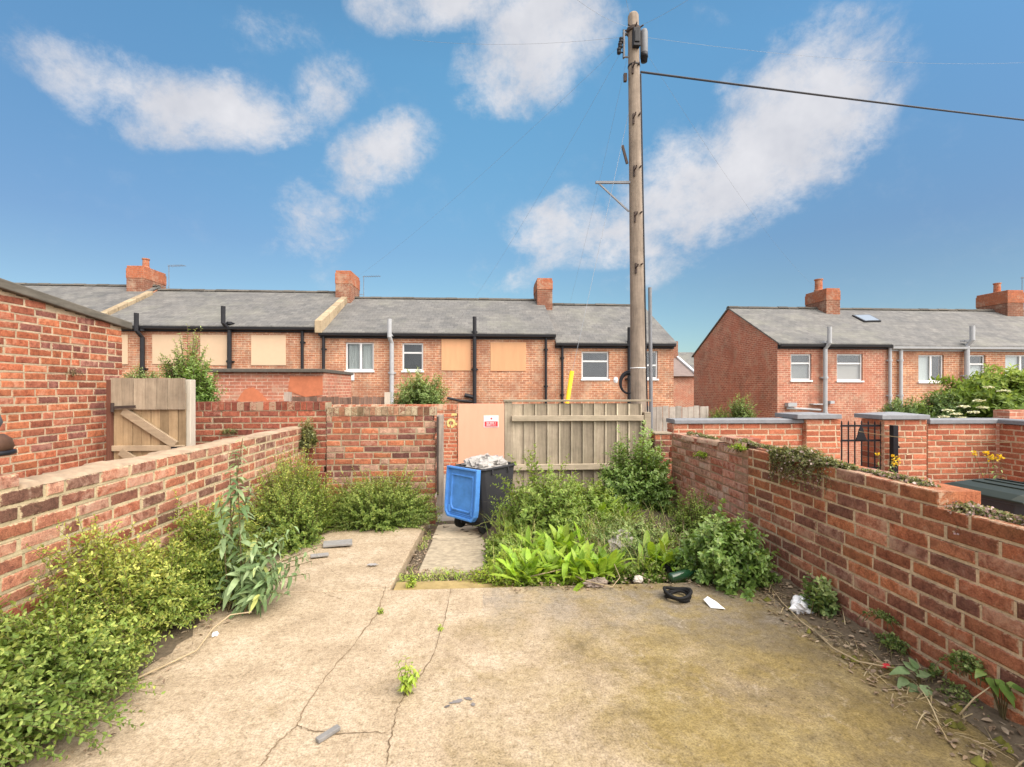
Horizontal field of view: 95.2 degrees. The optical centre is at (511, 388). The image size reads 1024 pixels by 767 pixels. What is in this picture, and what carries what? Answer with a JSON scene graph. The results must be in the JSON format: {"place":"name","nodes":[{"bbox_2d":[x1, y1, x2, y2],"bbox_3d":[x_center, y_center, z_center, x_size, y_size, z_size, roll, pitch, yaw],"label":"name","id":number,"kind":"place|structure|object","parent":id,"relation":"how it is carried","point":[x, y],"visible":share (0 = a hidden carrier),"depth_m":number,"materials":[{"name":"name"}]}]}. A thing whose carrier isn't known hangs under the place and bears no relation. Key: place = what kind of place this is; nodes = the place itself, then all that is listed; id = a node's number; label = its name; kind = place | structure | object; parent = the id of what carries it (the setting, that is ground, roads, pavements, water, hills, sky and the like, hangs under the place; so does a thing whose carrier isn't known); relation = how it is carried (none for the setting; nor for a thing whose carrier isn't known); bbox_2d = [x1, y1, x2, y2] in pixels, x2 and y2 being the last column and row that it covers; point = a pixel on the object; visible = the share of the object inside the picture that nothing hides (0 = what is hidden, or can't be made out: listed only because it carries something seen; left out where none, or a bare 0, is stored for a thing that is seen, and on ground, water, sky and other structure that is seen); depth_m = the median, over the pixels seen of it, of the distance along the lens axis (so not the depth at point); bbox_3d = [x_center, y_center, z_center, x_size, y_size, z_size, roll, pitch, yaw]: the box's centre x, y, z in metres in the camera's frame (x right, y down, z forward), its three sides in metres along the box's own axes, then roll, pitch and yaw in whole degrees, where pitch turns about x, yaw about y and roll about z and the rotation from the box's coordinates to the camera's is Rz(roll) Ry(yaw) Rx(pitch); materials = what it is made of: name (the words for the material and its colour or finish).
{"place":"outdoors","nodes":[
{"label":"outdoors","id":0,"kind":"place"},
{"bbox_2d":[429,474,454,527],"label":"alley road","id":1,"kind":"structure","parent":0,"point":[444,517],"depth_m":6.15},
{"bbox_2d":[196,401,331,490],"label":"brick wall","id":2,"kind":"structure","parent":1,"relation":"on","point":[214,419],"depth_m":5.69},
{"bbox_2d":[326,406,436,523],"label":"brick wall","id":3,"kind":"structure","parent":1,"relation":"on","point":[374,440],"depth_m":5.76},
{"bbox_2d":[666,418,803,499],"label":"brick wall","id":4,"kind":"structure","parent":1,"relation":"on","point":[780,432],"depth_m":6.21,"materials":[{"name":"red brick"}]},
{"bbox_2d":[854,412,929,479],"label":"gate pillar","id":5,"kind":"structure","parent":1,"relation":"on","point":[912,456],"depth_m":6.27,"materials":[{"name":"red brick"}]},
{"bbox_2d":[840,420,880,469],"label":"iron gate","id":6,"kind":"structure","parent":5,"relation":"attached to","point":[861,436],"depth_m":6.28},
{"bbox_2d":[889,425,899,472],"bbox_3d":[5.051,0.959,6.165,0.100,0.943,0.065,0,0,-4],"label":"steel post","id":7,"kind":"object","parent":5,"relation":"attached to","point":[893,443],"visible":0.56,"depth_m":6.13,"materials":[{"name":"metal"}]},
{"bbox_2d":[993,410,1023,478],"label":"brick pier","id":8,"kind":"structure","parent":1,"relation":"on","point":[1014,414],"depth_m":7.88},
{"bbox_2d":[417,524,485,575],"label":"concrete path","id":9,"kind":"structure","parent":0,"point":[454,545],"depth_m":4.46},
{"bbox_2d":[0,0,1023,351],"label":"sky","id":10,"kind":"structure","parent":0,"point":[240,144],"materials":[{"name":"blue"}]},
{"bbox_2d":[17,518,1023,766],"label":"concrete yard","id":11,"kind":"structure","parent":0,"point":[653,676],"depth_m":2.20,"materials":[{"name":"concrete"}]},
{"bbox_2d":[0,426,304,626],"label":"brick wall","id":12,"kind":"structure","parent":11,"relation":"on","point":[128,492],"depth_m":2.77,"materials":[{"name":"brick"}]},
{"bbox_2d":[0,415,16,455],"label":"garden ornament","id":13,"kind":"object","parent":12,"relation":"on","point":[7,444],"visible":1,"depth_m":2.17,"materials":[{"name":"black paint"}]},
{"bbox_2d":[298,417,320,448],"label":"ivy clump","id":14,"kind":"object","parent":12,"relation":"attached to","point":[308,436],"visible":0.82,"depth_m":5.55,"materials":[{"name":"green plant"}]},
{"bbox_2d":[4,516,329,766],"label":"soil strip","id":15,"kind":"object","parent":11,"relation":"on","point":[169,644],"visible":0.08,"depth_m":2.59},
{"bbox_2d":[0,586,165,766],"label":"privet hedge","id":16,"kind":"object","parent":15,"relation":"on","point":[34,704],"visible":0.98,"depth_m":1.82,"materials":[{"name":"green plant"}]},
{"bbox_2d":[0,489,286,735],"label":"privet hedge","id":17,"kind":"object","parent":15,"relation":"on","point":[143,597],"visible":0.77,"depth_m":2.42,"materials":[{"name":"green plant"}]},
{"bbox_2d":[236,434,341,562],"bbox_3d":[-2.113,0.988,4.634,0.657,1.068,1.726,0,0,-4],"label":"privet bush","id":18,"kind":"object","parent":15,"relation":"on","point":[298,498],"visible":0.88,"depth_m":4.38,"materials":[{"name":"green plant"}]},
{"bbox_2d":[35,541,322,766],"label":"dead leaves","id":19,"kind":"object","parent":11,"relation":"on","point":[168,668],"visible":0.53,"depth_m":2.27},
{"bbox_2d":[199,437,316,618],"bbox_3d":[-1.646,0.881,3.034,0.635,1.130,0.551,0,0,-4],"label":"buddleia","id":20,"kind":"object","parent":11,"relation":"on","point":[251,583],"visible":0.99,"depth_m":2.95,"materials":[{"name":"green plant"}]},
{"bbox_2d":[324,462,446,533],"bbox_3d":[-1.514,1.208,5.333,1.533,0.713,1.064,0,0,17],"label":"privet bush","id":21,"kind":"object","parent":11,"relation":"on","point":[382,506],"visible":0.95,"depth_m":5.15,"materials":[{"name":"green plant"}]},
{"bbox_2d":[394,657,420,695],"bbox_3d":[-0.484,1.327,2.149,0.127,0.188,0.103,0,0,-4],"label":"groundsel","id":22,"kind":"object","parent":11,"relation":"on","point":[406,681],"visible":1,"depth_m":2.14,"materials":[{"name":"green plant"}]},
{"bbox_2d":[393,580,516,589],"bbox_3d":[-0.410,1.566,3.413,0.893,0.255,0.216,0,0,-4],"label":"concrete ledge","id":23,"kind":"object","parent":11,"relation":"on","point":[421,585],"visible":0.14,"depth_m":3.42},
{"bbox_2d":[400,489,682,583],"bbox_3d":[0.486,1.497,4.850,2.845,0.425,2.580,0,0,-4],"label":"soil bed","id":24,"kind":"object","parent":11,"relation":"in","point":[493,528],"visible":0.12,"depth_m":4.77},
{"bbox_2d":[399,567,480,580],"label":"grass","id":25,"kind":"structure","parent":24,"relation":"on","point":[446,572],"depth_m":3.63,"materials":[{"name":"green plant"}]},
{"bbox_2d":[437,414,443,513],"bbox_3d":[-0.893,0.938,5.808,0.078,1.223,0.116,0,0,-4],"label":"door post","id":26,"kind":"object","parent":24,"relation":"on","point":[440,458],"depth_m":5.76,"materials":[{"name":"wood"}]},
{"bbox_2d":[444,462,515,533],"bbox_3d":[-0.344,1.240,5.397,0.502,0.728,0.736,0,0,41],"label":"wheelie bin","id":27,"kind":"object","parent":24,"relation":"on","point":[469,491],"visible":0.91,"depth_m":5.20,"materials":[{"name":"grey plastic"}]},
{"bbox_2d":[461,453,507,468],"bbox_3d":[-0.306,0.894,5.432,0.563,0.270,0.555,0,0,-4],"label":"rubbish","id":28,"kind":"object","parent":27,"relation":"in","point":[486,460],"visible":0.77,"depth_m":5.33,"materials":[{"name":"plastic"}]},
{"bbox_2d":[481,523,524,570],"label":"creeping weed","id":29,"kind":"object","parent":24,"relation":"on","point":[497,541],"visible":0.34,"depth_m":4.14,"materials":[{"name":"green plant"}]},
{"bbox_2d":[469,545,543,577],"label":"creeping weed","id":30,"kind":"object","parent":24,"relation":"on","point":[504,556],"visible":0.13,"depth_m":3.71,"materials":[{"name":"green plant"}]},
{"bbox_2d":[489,544,561,584],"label":"dock plant","id":31,"kind":"object","parent":24,"relation":"on","point":[527,560],"visible":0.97,"depth_m":3.43,"materials":[{"name":"green plant"}]},
{"bbox_2d":[515,525,562,554],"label":"dock plant","id":32,"kind":"object","parent":24,"relation":"on","point":[526,538],"visible":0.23,"depth_m":3.99,"materials":[{"name":"green plant"}]},
{"bbox_2d":[460,560,627,586],"bbox_3d":[0.230,1.397,3.516,1.322,0.218,0.350,0,0,-4],"label":"creeping weed","id":33,"kind":"object","parent":24,"relation":"on","point":[497,580],"visible":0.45,"depth_m":3.44,"materials":[{"name":"green plant"}]},
{"bbox_2d":[489,443,606,542],"bbox_3d":[0.350,1.060,4.782,1.080,0.996,1.260,0,0,-24],"label":"weed mound","id":34,"kind":"object","parent":24,"relation":"on","point":[539,504],"visible":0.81,"depth_m":4.53,"materials":[{"name":"green plant"}]},
{"bbox_2d":[530,520,588,555],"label":"dock plant","id":35,"kind":"object","parent":24,"relation":"on","point":[563,537],"visible":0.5,"depth_m":4.03,"materials":[{"name":"green plant"}]},
{"bbox_2d":[533,536,594,584],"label":"dock plant","id":36,"kind":"object","parent":24,"relation":"on","point":[549,556],"visible":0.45,"depth_m":3.57,"materials":[{"name":"green plant"}]},
{"bbox_2d":[538,540,612,591],"bbox_3d":[0.458,1.300,3.451,0.546,0.280,0.505,0,0,-4],"label":"dock plant","id":37,"kind":"object","parent":24,"relation":"on","point":[577,560],"visible":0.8,"depth_m":3.44,"materials":[{"name":"green plant"}]},
{"bbox_2d":[503,399,650,492],"bbox_3d":[0.842,0.838,6.004,1.906,1.384,0.140,0,0,-4],"label":"wooden fence","id":38,"kind":"object","parent":24,"relation":"on","point":[584,436],"visible":0.56,"depth_m":5.98,"materials":[{"name":"brown wood"}]},
{"bbox_2d":[479,486,698,577],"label":"grass","id":39,"kind":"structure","parent":24,"relation":"on","point":[588,525],"depth_m":4.35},
{"bbox_2d":[573,477,627,524],"bbox_3d":[0.857,1.216,5.011,0.943,0.514,1.032,0,0,-35],"label":"weed mound","id":40,"kind":"object","parent":24,"relation":"on","point":[591,492],"visible":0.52,"depth_m":4.89,"materials":[{"name":"green plant"}]},
{"bbox_2d":[571,540,634,580],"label":"dock plant","id":41,"kind":"object","parent":24,"relation":"on","point":[615,556],"visible":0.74,"depth_m":3.51,"materials":[{"name":"green plant"}]},
{"bbox_2d":[573,504,688,564],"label":"weeds","id":42,"kind":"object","parent":24,"relation":"on","point":[635,534],"depth_m":4.08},
{"bbox_2d":[582,507,682,564],"bbox_3d":[1.116,1.302,4.235,0.953,0.339,0.934,0,0,28],"label":"weed mound","id":43,"kind":"object","parent":24,"relation":"on","point":[632,528],"visible":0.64,"depth_m":4.11,"materials":[{"name":"green plant"}]},
{"bbox_2d":[596,420,677,514],"bbox_3d":[1.392,0.916,5.461,0.938,1.129,1.002,0,0,-4],"label":"bramble bush","id":44,"kind":"object","parent":24,"relation":"on","point":[639,476],"visible":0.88,"depth_m":5.24,"materials":[{"name":"green plant"}]},
{"bbox_2d":[607,556,674,583],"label":"creeping weed","id":45,"kind":"object","parent":24,"relation":"on","point":[633,570],"visible":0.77,"depth_m":3.57,"materials":[{"name":"green plant"}]},
{"bbox_2d":[638,530,684,572],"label":"dock plant","id":46,"kind":"object","parent":24,"relation":"on","point":[651,546],"visible":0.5,"depth_m":3.77,"materials":[{"name":"green plant"}]},
{"bbox_2d":[651,431,671,499],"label":"brick pillar","id":47,"kind":"structure","parent":24,"relation":"on","point":[658,437],"depth_m":5.92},
{"bbox_2d":[666,484,714,540],"bbox_3d":[1.700,1.181,4.375,0.436,0.566,0.891,0,0,-4],"label":"weed mound","id":48,"kind":"object","parent":24,"relation":"on","point":[697,514],"visible":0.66,"depth_m":4.36,"materials":[{"name":"green plant"}]},
{"bbox_2d":[672,433,760,532],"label":"brick wall","id":49,"kind":"structure","parent":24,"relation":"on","point":[720,474],"depth_m":4.46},
{"bbox_2d":[511,571,715,592],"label":"dead leaves","id":50,"kind":"object","parent":11,"relation":"on","point":[689,581],"visible":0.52,"depth_m":3.34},
{"bbox_2d":[662,586,692,602],"bbox_3d":[1.111,1.380,3.136,0.196,0.077,0.176,0,0,-4],"label":"rubber ring","id":51,"kind":"object","parent":11,"relation":"on","point":[686,591],"visible":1,"depth_m":3.12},
{"bbox_2d":[668,568,697,582],"bbox_3d":[1.259,1.359,3.417,0.246,0.066,0.066,-6,2,-17],"label":"bottle","id":52,"kind":"object","parent":11,"relation":"on","point":[679,575],"visible":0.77,"depth_m":3.38,"materials":[{"name":"green glass"}]},
{"bbox_2d":[666,498,782,601],"bbox_3d":[1.574,1.167,3.491,0.792,0.665,0.824,0,0,-4],"label":"leafy bush","id":53,"kind":"object","parent":11,"relation":"on","point":[722,554],"visible":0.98,"depth_m":3.34,"materials":[{"name":"green plant"}]},
{"bbox_2d":[742,579,1023,766],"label":"dead leaves","id":54,"kind":"object","parent":11,"relation":"on","point":[1006,731],"visible":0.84,"depth_m":2.23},
{"bbox_2d":[752,583,1013,766],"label":"moss","id":55,"kind":"object","parent":11,"relation":"on","point":[978,761],"visible":0.77,"depth_m":1.93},
{"bbox_2d":[746,580,1023,766],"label":"dry grass","id":56,"kind":"structure","parent":11,"relation":"on","point":[964,716],"depth_m":2.09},
{"bbox_2d":[748,448,1023,725],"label":"brick wall","id":57,"kind":"structure","parent":11,"relation":"on","point":[918,569],"depth_m":2.40,"materials":[{"name":"brick"}]},
{"bbox_2d":[766,443,859,493],"bbox_3d":[2.002,0.545,3.196,0.244,0.318,0.808,0,0,-4],"label":"creeping plant","id":58,"kind":"object","parent":57,"relation":"on","point":[807,456],"visible":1,"depth_m":3.17,"materials":[{"name":"green plant"}]},
{"bbox_2d":[857,608,902,630],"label":"wall sprig","id":59,"kind":"object","parent":57,"relation":"attached to","point":[888,618],"depth_m":2.52,"materials":[{"name":"green plant"}]},
{"bbox_2d":[857,467,940,486],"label":"creeping plant","id":60,"kind":"object","parent":57,"relation":"on","point":[907,479],"visible":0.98,"depth_m":2.53,"materials":[{"name":"green plant"}]},
{"bbox_2d":[934,649,990,687],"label":"wall sprig","id":61,"kind":"object","parent":57,"relation":"attached to","point":[961,656],"depth_m":2.07,"materials":[{"name":"green plant"}]},
{"bbox_2d":[944,499,1023,534],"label":"creeping plant","id":62,"kind":"object","parent":57,"relation":"on","point":[968,508],"visible":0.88,"depth_m":2.10,"materials":[{"name":"green plant"}]},
{"bbox_2d":[762,568,1023,764],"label":"soil strip","id":63,"kind":"object","parent":11,"relation":"on","point":[1016,737],"visible":0.59,"depth_m":2.37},
{"bbox_2d":[789,595,813,613],"bbox_3d":[1.822,1.356,2.950,0.204,0.105,0.142,0,0,-4],"label":"plastic bag","id":64,"kind":"object","parent":63,"relation":"on","point":[798,605],"visible":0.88,"depth_m":2.91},
{"bbox_2d":[799,570,840,618],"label":"weed clump","id":65,"kind":"object","parent":63,"relation":"on","point":[823,599],"visible":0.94,"depth_m":2.88,"materials":[{"name":"green plant"}]},
{"bbox_2d":[874,631,910,660],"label":"wall sprig","id":66,"kind":"object","parent":63,"relation":"on","point":[891,641],"depth_m":2.44,"materials":[{"name":"green plant"}]},
{"bbox_2d":[932,678,978,709],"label":"wall sprig","id":67,"kind":"object","parent":63,"relation":"on","point":[953,686],"depth_m":2.11,"materials":[{"name":"green plant"}]},
{"bbox_2d":[975,669,1023,719],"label":"broadleaf weed","id":68,"kind":"object","parent":63,"relation":"on","point":[1003,686],"visible":0.96,"depth_m":1.95,"materials":[{"name":"green plant"}]},
{"bbox_2d":[889,657,932,697],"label":"broadleaf weed","id":69,"kind":"object","parent":11,"relation":"on","point":[912,665],"visible":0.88,"depth_m":2.20,"materials":[{"name":"green plant"}]},
{"bbox_2d":[534,581,684,586],"bbox_3d":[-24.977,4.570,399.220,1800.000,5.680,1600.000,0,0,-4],"label":"ground","id":70,"kind":"structure","parent":0,"point":[608,583],"depth_m":4.14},
{"bbox_2d":[17,283,160,311],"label":"terraced house","id":71,"kind":"structure","parent":70,"relation":"on","point":[99,297],"depth_m":18.09,"materials":[{"name":"brick"}]},
{"bbox_2d":[156,324,222,397],"bbox_3d":[-5.813,0.331,8.240,1.174,2.962,0.932,0,0,-4],"label":"shrub","id":72,"kind":"object","parent":70,"relation":"on","point":[172,371],"visible":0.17,"depth_m":8.17,"materials":[{"name":"green plant"}]},
{"bbox_2d":[169,350,227,401],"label":"shrub","id":73,"kind":"object","parent":70,"relation":"on","point":[205,389],"visible":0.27,"depth_m":7.91,"materials":[{"name":"green plant"}]},
{"bbox_2d":[102,258,339,393],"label":"terraced house","id":74,"kind":"structure","parent":70,"relation":"on","point":[257,329],"depth_m":16.07,"materials":[{"name":"brick"}]},
{"bbox_2d":[208,369,353,401],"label":"brick outhouse","id":75,"kind":"structure","parent":70,"relation":"on","point":[255,385],"depth_m":10.49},
{"bbox_2d":[284,392,389,404],"bbox_3d":[-3.581,1.019,9.605,2.112,1.882,0.100,0,0,-4],"label":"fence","id":76,"kind":"object","parent":70,"relation":"on","point":[367,400],"visible":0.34,"depth_m":9.61,"materials":[{"name":"red brick"}]},
{"bbox_2d":[332,404,457,473],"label":"brick wall","id":77,"kind":"structure","parent":70,"relation":"on","point":[448,411],"depth_m":9.34,"materials":[{"name":"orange brick"}]},
{"bbox_2d":[390,366,449,403],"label":"shrub","id":78,"kind":"object","parent":70,"relation":"on","point":[416,392],"visible":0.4,"depth_m":10.30,"materials":[{"name":"green plant"}]},
{"bbox_2d":[315,270,555,463],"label":"terraced house","id":79,"kind":"structure","parent":70,"relation":"on","point":[491,350],"depth_m":16.49,"materials":[{"name":"brick"}]},
{"bbox_2d":[345,342,374,371],"bbox_3d":[-5.286,-1.073,16.292,1.024,1.042,0.270,0,0,-4],"label":"window","id":80,"kind":"structure","parent":79,"relation":"in","point":[359,355],"depth_m":16.35,"materials":[{"name":"white plastic"}]},
{"bbox_2d":[401,343,423,371],"bbox_3d":[-3.473,-1.072,16.405,0.789,1.033,0.270,0,0,-4],"label":"window","id":81,"kind":"structure","parent":79,"relation":"in","point":[412,353],"depth_m":16.52,"materials":[{"name":"white plastic"}]},
{"bbox_2d":[458,404,503,463],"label":"boarded gate","id":82,"kind":"structure","parent":70,"relation":"on","point":[476,437],"depth_m":9.35,"materials":[{"name":"beige wood"}]},
{"bbox_2d":[533,278,676,411],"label":"terraced house","id":83,"kind":"structure","parent":70,"relation":"on","point":[601,359],"depth_m":16.88,"materials":[{"name":"brick"}]},
{"bbox_2d":[581,351,609,380],"bbox_3d":[2.973,-0.799,16.808,1.051,1.040,0.270,0,0,-4],"label":"window","id":84,"kind":"structure","parent":83,"relation":"in","point":[594,364],"depth_m":16.93,"materials":[{"name":"white plastic"}]},
{"bbox_2d":[595,11,652,430],"bbox_3d":[1.763,-2.064,7.347,0.870,7.652,0.377,0,0,15],"label":"telegraph pole","id":85,"kind":"object","parent":70,"relation":"on","point":[635,34],"visible":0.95,"depth_m":7.26,"materials":[{"name":"brown wood"}]},
{"bbox_2d":[640,71,1023,120],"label":"overhead cable","id":86,"kind":"object","parent":85,"relation":"attached to","point":[737,84],"visible":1,"depth_m":8.26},
{"bbox_2d":[646,406,708,430],"bbox_3d":[2.110,1.045,9.595,3.946,1.370,0.081,0,0,-4],"label":"wooden fence","id":87,"kind":"object","parent":70,"relation":"on","point":[659,420],"visible":0.09,"depth_m":9.64,"materials":[{"name":"grey wood"}]},
{"bbox_2d":[674,341,693,406],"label":"terraced house","id":88,"kind":"structure","parent":70,"relation":"on","point":[683,385],"depth_m":34.89,"materials":[{"name":"red brick"}]},
{"bbox_2d":[727,392,759,417],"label":"shrub","id":89,"kind":"object","parent":70,"relation":"on","point":[739,411],"visible":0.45,"depth_m":9.24,"materials":[{"name":"green plant"}]},
{"bbox_2d":[691,278,892,465],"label":"terraced house","id":90,"kind":"structure","parent":70,"relation":"on","point":[815,354],"depth_m":17.68,"materials":[{"name":"red brick"}]},
{"bbox_2d":[790,354,812,381],"bbox_3d":[10.633,-0.753,17.288,0.851,1.034,0.270,0,0,-4],"label":"window","id":91,"kind":"structure","parent":90,"relation":"in","point":[800,369],"depth_m":17.33,"materials":[{"name":"white plastic"}]},
{"bbox_2d":[836,354,863,381],"bbox_3d":[12.511,-0.749,17.405,1.067,1.058,0.270,0,0,-4],"label":"window","id":92,"kind":"structure","parent":90,"relation":"in","point":[848,367],"depth_m":17.45,"materials":[{"name":"white plastic"}]},
{"bbox_2d":[877,393,939,417],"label":"shrub","id":93,"kind":"object","parent":70,"relation":"on","point":[917,408],"visible":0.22,"depth_m":8.58,"materials":[{"name":"green plant"}]},
{"bbox_2d":[834,277,1023,406],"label":"terraced house","id":94,"kind":"structure","parent":70,"relation":"on","point":[927,343],"depth_m":18.06,"materials":[{"name":"brick"}]},
{"bbox_2d":[918,355,941,382],"bbox_3d":[15.703,-0.722,17.605,1.072,1.069,0.270,0,0,-4],"label":"window","id":95,"kind":"structure","parent":94,"relation":"in","point":[927,364],"depth_m":17.63,"materials":[{"name":"white plastic"}]},
{"bbox_2d":[1005,355,1023,376],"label":"window","id":96,"kind":"structure","parent":94,"relation":"in","point":[1013,359],"depth_m":17.86,"materials":[{"name":"white plastic"}]},
{"bbox_2d":[920,380,980,417],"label":"shrub","id":97,"kind":"object","parent":70,"relation":"on","point":[938,403],"visible":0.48,"depth_m":8.77,"materials":[{"name":"green plant"}]},
{"bbox_2d":[921,418,997,482],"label":"brick wall","id":98,"kind":"structure","parent":70,"relation":"on","point":[947,462],"depth_m":6.39,"materials":[{"name":"red brick"}]},
{"bbox_2d":[919,363,1023,423],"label":"elder tree","id":99,"kind":"object","parent":70,"relation":"on","point":[987,392],"visible":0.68,"depth_m":8.66,"materials":[{"name":"green plant"}]},
{"bbox_2d":[775,412,841,460],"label":"gate pillar","id":100,"kind":"structure","parent":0,"point":[820,431],"depth_m":6.19,"materials":[{"name":"red brick"}]},
{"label":"neighbour yard","id":101,"kind":"structure","parent":0,"visible":0},
{"bbox_2d":[943,478,1023,515],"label":"wheelie bin","id":102,"kind":"object","parent":101,"relation":"on","point":[1002,494],"visible":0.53,"depth_m":3.29,"materials":[{"name":"grey plastic"}]},
{"bbox_2d":[990,418,1023,481],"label":"brick wall","id":103,"kind":"structure","parent":101,"relation":"on","point":[1011,465],"depth_m":6.26,"materials":[{"name":"red brick"}]},
{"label":"neighbour yard","id":104,"kind":"structure","parent":0,"visible":0},
{"bbox_2d":[0,278,131,477],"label":"brick shed","id":105,"kind":"structure","parent":104,"relation":"on","point":[53,415],"depth_m":4.57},
{"bbox_2d":[106,380,113,460],"bbox_3d":[-4.371,0.708,5.107,0.048,1.604,0.100,0,0,-4],"label":"gate post","id":106,"kind":"object","parent":104,"relation":"on","point":[109,432],"visible":0.33,"depth_m":5.06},
{"bbox_2d":[110,378,185,459],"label":"garden gate","id":107,"kind":"structure","parent":106,"relation":"attached to","point":[149,415],"depth_m":5.10,"materials":[{"name":"brown wood"}]},
{"bbox_2d":[186,380,195,445],"bbox_3d":[-3.603,0.707,5.221,0.082,1.606,0.092,0,0,-4],"label":"gate post","id":108,"kind":"object","parent":104,"relation":"on","point":[190,412],"visible":0.34,"depth_m":5.18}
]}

